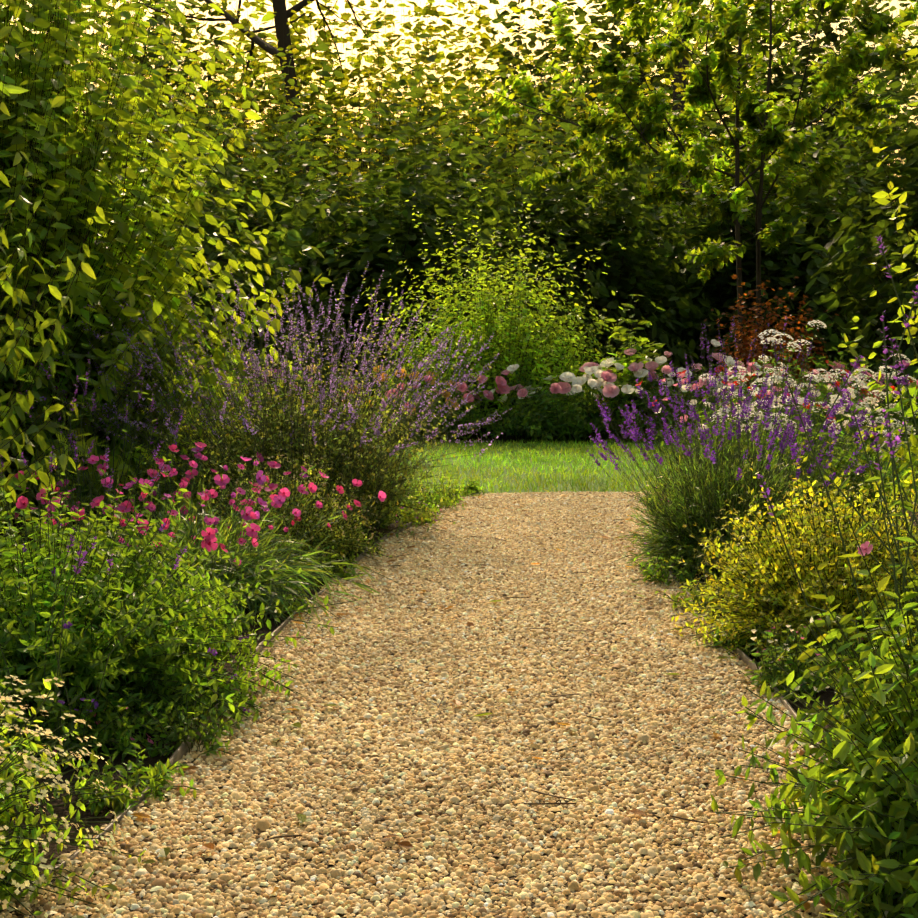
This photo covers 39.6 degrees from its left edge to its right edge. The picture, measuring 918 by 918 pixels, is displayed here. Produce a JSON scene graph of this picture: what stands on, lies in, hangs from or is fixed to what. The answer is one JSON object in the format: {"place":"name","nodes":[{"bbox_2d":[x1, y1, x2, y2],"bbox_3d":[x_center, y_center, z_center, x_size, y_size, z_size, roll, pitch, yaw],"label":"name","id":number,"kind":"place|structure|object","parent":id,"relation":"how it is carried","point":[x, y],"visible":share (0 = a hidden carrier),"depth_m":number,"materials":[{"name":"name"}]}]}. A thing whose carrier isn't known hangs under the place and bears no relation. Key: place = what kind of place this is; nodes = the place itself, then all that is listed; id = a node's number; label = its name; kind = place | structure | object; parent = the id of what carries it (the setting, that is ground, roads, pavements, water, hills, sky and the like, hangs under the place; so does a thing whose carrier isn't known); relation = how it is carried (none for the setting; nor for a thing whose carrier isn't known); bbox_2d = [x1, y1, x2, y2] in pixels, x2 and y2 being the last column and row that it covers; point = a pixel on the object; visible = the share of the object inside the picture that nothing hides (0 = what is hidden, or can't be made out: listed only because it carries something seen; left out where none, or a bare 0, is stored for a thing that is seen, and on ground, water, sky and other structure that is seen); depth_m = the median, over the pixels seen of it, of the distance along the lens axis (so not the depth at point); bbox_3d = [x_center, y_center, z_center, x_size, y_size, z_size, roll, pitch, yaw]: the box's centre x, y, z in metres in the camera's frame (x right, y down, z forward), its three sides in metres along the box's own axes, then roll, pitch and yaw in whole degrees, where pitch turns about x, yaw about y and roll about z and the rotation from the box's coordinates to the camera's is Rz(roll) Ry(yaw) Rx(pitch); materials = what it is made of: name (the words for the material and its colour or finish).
{"place":"outdoors","nodes":[
{"label":"outdoors","id":0,"kind":"place"},
{"bbox_2d":[0,490,899,917],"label":"gravel path","id":1,"kind":"structure","parent":0,"point":[314,906],"depth_m":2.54,"materials":[{"name":"beige gravel"}]},
{"bbox_2d":[0,495,904,915],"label":"path edging","id":2,"kind":"object","parent":1,"relation":"on","point":[184,749],"visible":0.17,"depth_m":3.14,"materials":[{"name":"weathered wood"}]},
{"bbox_2d":[72,493,849,917],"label":"fallen leaves","id":3,"kind":"object","parent":1,"relation":"on","point":[164,851],"visible":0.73,"depth_m":2.90,"materials":[{"name":"brown plant"}]},
{"bbox_2d":[1,401,917,877],"bbox_3d":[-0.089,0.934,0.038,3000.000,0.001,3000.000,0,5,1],"label":"ground","id":4,"kind":"structure","parent":0,"point":[827,695],"depth_m":2.91,"materials":[{"name":"soil"}]},
{"bbox_2d":[0,0,138,588],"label":"overhanging shrub","id":5,"kind":"object","parent":4,"relation":"on","point":[13,350],"visible":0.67,"depth_m":4.39,"materials":[{"name":"green plant"}]},
{"bbox_2d":[0,675,152,917],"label":"white alyssum mound","id":6,"kind":"object","parent":4,"relation":"on","point":[27,767],"visible":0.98,"depth_m":2.19,"materials":[{"name":"green plant"}]},
{"bbox_2d":[0,304,246,759],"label":"tall verbena stems","id":7,"kind":"object","parent":4,"relation":"on","point":[87,641],"visible":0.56,"depth_m":4.94,"materials":[{"name":"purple plant"}]},
{"bbox_2d":[64,0,220,204],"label":"birch tree","id":8,"kind":"object","parent":4,"relation":"on","point":[173,99],"depth_m":31.25,"materials":[{"name":"green plant"}]},
{"bbox_2d":[75,0,269,192],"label":"beech tree","id":9,"kind":"object","parent":4,"relation":"on","point":[213,32],"depth_m":43.74,"materials":[{"name":"green plant"}]},
{"bbox_2d":[0,456,361,756],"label":"shrub","id":10,"kind":"object","parent":4,"relation":"on","point":[162,637],"visible":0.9,"depth_m":3.16,"materials":[{"name":"green plant"}]},
{"bbox_2d":[0,0,369,541],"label":"tall shrub","id":11,"kind":"object","parent":4,"relation":"on","point":[37,128],"visible":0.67,"depth_m":6.33,"materials":[{"name":"green plant"}]},
{"bbox_2d":[0,442,399,633],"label":"pink flowers","id":12,"kind":"object","parent":4,"relation":"on","point":[227,542],"visible":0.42,"depth_m":4.50,"materials":[{"name":"green plant"}]},
{"bbox_2d":[67,5,389,415],"bbox_3d":[-4.435,-3.426,17.195,7.151,5.982,4.676,0,5,1],"label":"understorey tree","id":13,"kind":"object","parent":4,"relation":"on","point":[292,238],"visible":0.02,"depth_m":17.00,"materials":[{"name":"green plant"}]},
{"bbox_2d":[109,0,384,195],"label":"oak tree","id":14,"kind":"object","parent":4,"relation":"on","point":[281,16],"visible":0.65,"depth_m":36.84,"materials":[{"name":"green plant"}]},
{"bbox_2d":[151,0,368,232],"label":"birch tree","id":15,"kind":"object","parent":4,"relation":"on","point":[269,110],"visible":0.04,"depth_m":30.20,"materials":[{"name":"green plant"}]},
{"bbox_2d":[168,37,378,297],"bbox_3d":[-3.527,-4.559,23.567,6.017,7.097,5.713,0,5,1],"label":"understorey tree","id":16,"kind":"object","parent":4,"relation":"on","point":[275,209],"visible":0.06,"depth_m":23.25,"materials":[{"name":"green plant"}]},
{"bbox_2d":[186,0,375,227],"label":"beech tree","id":17,"kind":"object","parent":4,"relation":"on","point":[260,8],"visible":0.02,"depth_m":44.90,"materials":[{"name":"green plant"}]},
{"bbox_2d":[176,420,393,566],"bbox_3d":[-0.783,0.143,5.519,1.027,0.623,0.960,0,5,1],"label":"flowering plant","id":18,"kind":"object","parent":4,"relation":"on","point":[311,519],"visible":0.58,"depth_m":5.44,"materials":[{"name":"green plant"}]},
{"bbox_2d":[68,261,511,548],"bbox_3d":[-0.810,-0.299,6.413,2.122,1.348,2.139,0,5,1],"label":"catmint","id":19,"kind":"object","parent":4,"relation":"on","point":[343,440],"visible":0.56,"depth_m":6.17,"materials":[{"name":"purple plant"}]},
{"bbox_2d":[241,0,453,221],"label":"beech tree","id":20,"kind":"object","parent":4,"relation":"on","point":[329,98],"visible":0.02,"depth_m":43.15,"materials":[{"name":"green plant"}]},
{"bbox_2d":[266,0,496,232],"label":"birch tree","id":21,"kind":"object","parent":4,"relation":"on","point":[388,35],"visible":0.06,"depth_m":32.19,"materials":[{"name":"green plant"}]},
{"bbox_2d":[232,29,605,410],"bbox_3d":[-1.093,-3.444,19.277,6.153,5.649,4.574,3,6,31],"label":"understorey tree","id":22,"kind":"object","parent":4,"relation":"on","point":[356,247],"visible":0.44,"depth_m":18.43,"materials":[{"name":"green plant"}]},
{"bbox_2d":[343,0,534,198],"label":"beech tree","id":23,"kind":"object","parent":4,"relation":"on","point":[485,41],"visible":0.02,"depth_m":44.63,"materials":[{"name":"green plant"}]},
{"bbox_2d":[0,467,917,917],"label":"border groundcover","id":24,"kind":"object","parent":4,"relation":"on","point":[104,731],"visible":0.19,"depth_m":2.98,"materials":[{"name":"green plant"}]},
{"bbox_2d":[348,169,636,435],"bbox_3d":[0.431,-1.684,13.812,3.326,2.831,3.056,0,5,1],"label":"round shrub","id":25,"kind":"object","parent":4,"relation":"on","point":[536,361],"visible":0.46,"depth_m":13.52,"materials":[{"name":"green plant"}]},
{"bbox_2d":[363,0,638,279],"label":"understorey tree","id":26,"kind":"object","parent":4,"relation":"on","point":[461,132],"depth_m":24.57,"materials":[{"name":"green plant"}]},
{"bbox_2d":[402,0,600,208],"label":"birch tree","id":27,"kind":"object","parent":4,"relation":"on","point":[488,49],"depth_m":30.57,"materials":[{"name":"green plant"}]},
{"bbox_2d":[425,0,616,204],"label":"beech tree","id":28,"kind":"object","parent":4,"relation":"on","point":[539,52],"depth_m":45.94,"materials":[{"name":"green plant"}]},
{"bbox_2d":[155,339,917,442],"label":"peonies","id":29,"kind":"object","parent":4,"relation":"on","point":[545,418],"visible":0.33,"depth_m":12.53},
{"bbox_2d":[438,36,722,402],"bbox_3d":[1.794,-3.922,21.146,5.741,6.299,4.369,-2,5,-17],"label":"understorey tree","id":30,"kind":"object","parent":4,"relation":"on","point":[611,227],"visible":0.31,"depth_m":20.39,"materials":[{"name":"green plant"}]},
{"bbox_2d":[495,7,720,278],"bbox_3d":[3.461,-5.493,26.414,6.072,8.470,5.789,-4,7,-41],"label":"understorey tree","id":31,"kind":"object","parent":4,"relation":"on","point":[584,183],"visible":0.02,"depth_m":26.05,"materials":[{"name":"green plant"}]},
{"bbox_2d":[585,292,665,441],"bbox_3d":[1.699,-0.867,12.782,0.929,1.631,0.862,0,5,1],"label":"shrub","id":32,"kind":"object","parent":4,"relation":"on","point":[629,337],"visible":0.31,"depth_m":12.68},
{"bbox_2d":[536,0,747,236],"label":"beech tree","id":33,"kind":"object","parent":4,"relation":"on","point":[623,48],"visible":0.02,"depth_m":42.69,"materials":[{"name":"green plant"}]},
{"bbox_2d":[525,0,759,238],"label":"birch tree","id":34,"kind":"object","parent":4,"relation":"on","point":[667,81],"visible":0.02,"depth_m":32.07,"materials":[{"name":"green plant"}]},
{"bbox_2d":[666,0,689,233],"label":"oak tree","id":35,"kind":"object","parent":4,"relation":"on","point":[678,80],"visible":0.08,"depth_m":38.17,"materials":[{"name":"green plant"}]},
{"bbox_2d":[483,0,917,357],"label":"dogwood tree","id":36,"kind":"object","parent":4,"relation":"on","point":[650,118],"visible":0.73,"depth_m":17.08,"materials":[{"name":"green plant"}]},
{"bbox_2d":[586,358,878,581],"bbox_3d":[1.118,0.032,5.311,1.177,0.898,1.144,0,5,1],"label":"lavender","id":37,"kind":"object","parent":4,"relation":"on","point":[704,502],"visible":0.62,"depth_m":5.20,"materials":[{"name":"green plant"}]},
{"bbox_2d":[662,0,823,217],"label":"beech tree","id":38,"kind":"object","parent":4,"relation":"on","point":[709,47],"depth_m":45.39,"materials":[{"name":"green plant"}]},
{"bbox_2d":[614,40,897,398],"bbox_3d":[5.070,-4.288,22.542,5.253,6.796,5.789,5,7,45],"label":"understorey tree","id":39,"kind":"object","parent":4,"relation":"on","point":[784,265],"visible":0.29,"depth_m":21.82,"materials":[{"name":"green plant"}]},
{"bbox_2d":[704,268,839,413],"bbox_3d":[3.646,-1.333,14.986,1.554,1.955,1.444,-3,6,-33],"label":"red maple shrub","id":40,"kind":"object","parent":4,"relation":"on","point":[744,356],"visible":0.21,"depth_m":14.93,"materials":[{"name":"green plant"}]},
{"bbox_2d":[649,0,899,349],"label":"dogwood tree","id":41,"kind":"object","parent":4,"relation":"on","point":[772,135],"visible":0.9,"depth_m":16.49,"materials":[{"name":"green plant"}]},
{"bbox_2d":[639,314,917,535],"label":"flowering plants","id":42,"kind":"object","parent":4,"relation":"on","point":[842,462],"visible":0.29,"depth_m":6.26,"materials":[{"name":"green plant"}]},
{"bbox_2d":[655,321,916,455],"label":"perennials","id":43,"kind":"object","parent":4,"relation":"on","point":[822,392],"visible":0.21,"depth_m":10.70,"materials":[{"name":"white plant"}]},
{"bbox_2d":[668,429,917,675],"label":"chartreuse alchemilla","id":44,"kind":"object","parent":4,"relation":"on","point":[766,586],"visible":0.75,"depth_m":3.86,"materials":[{"name":"yellow plant"}]},
{"bbox_2d":[710,235,917,917],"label":"shrub","id":45,"kind":"object","parent":4,"relation":"on","point":[876,753],"visible":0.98,"depth_m":2.19,"materials":[{"name":"green plant"}]},
{"bbox_2d":[729,0,917,225],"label":"beech tree","id":46,"kind":"object","parent":4,"relation":"on","point":[827,38],"visible":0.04,"depth_m":42.54,"materials":[{"name":"green plant"}]},
{"bbox_2d":[748,0,917,374],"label":"understorey tree","id":47,"kind":"object","parent":4,"relation":"on","point":[865,147],"depth_m":25.02,"materials":[{"name":"green plant"}]},
{"bbox_2d":[777,45,917,424],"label":"shrub","id":48,"kind":"object","parent":4,"relation":"on","point":[871,323],"visible":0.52,"depth_m":15.93,"materials":[{"name":"green plant"}]},
{"bbox_2d":[822,10,917,511],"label":"tall shrub","id":49,"kind":"object","parent":4,"relation":"on","point":[901,453],"visible":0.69,"depth_m":5.77,"materials":[{"name":"green plant"}]},
{"bbox_2d":[1,0,917,176],"label":"sky","id":50,"kind":"structure","parent":0,"point":[341,3],"materials":[{"name":"white"}]},
{"bbox_2d":[199,438,917,494],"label":"lawn","id":51,"kind":"structure","parent":0,"point":[523,474],"depth_m":9.50,"materials":[{"name":"green plant"}]},
{"bbox_2d":[171,351,363,450],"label":"perennials","id":52,"kind":"object","parent":51,"relation":"on","point":[256,397],"visible":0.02,"depth_m":9.62,"materials":[{"name":"green plant"}]},
{"bbox_2d":[628,362,897,475],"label":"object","id":53,"kind":"object","parent":51,"relation":"on","point":[682,374],"visible":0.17,"depth_m":8.96,"materials":[{"name":"green plant"}]}
]}

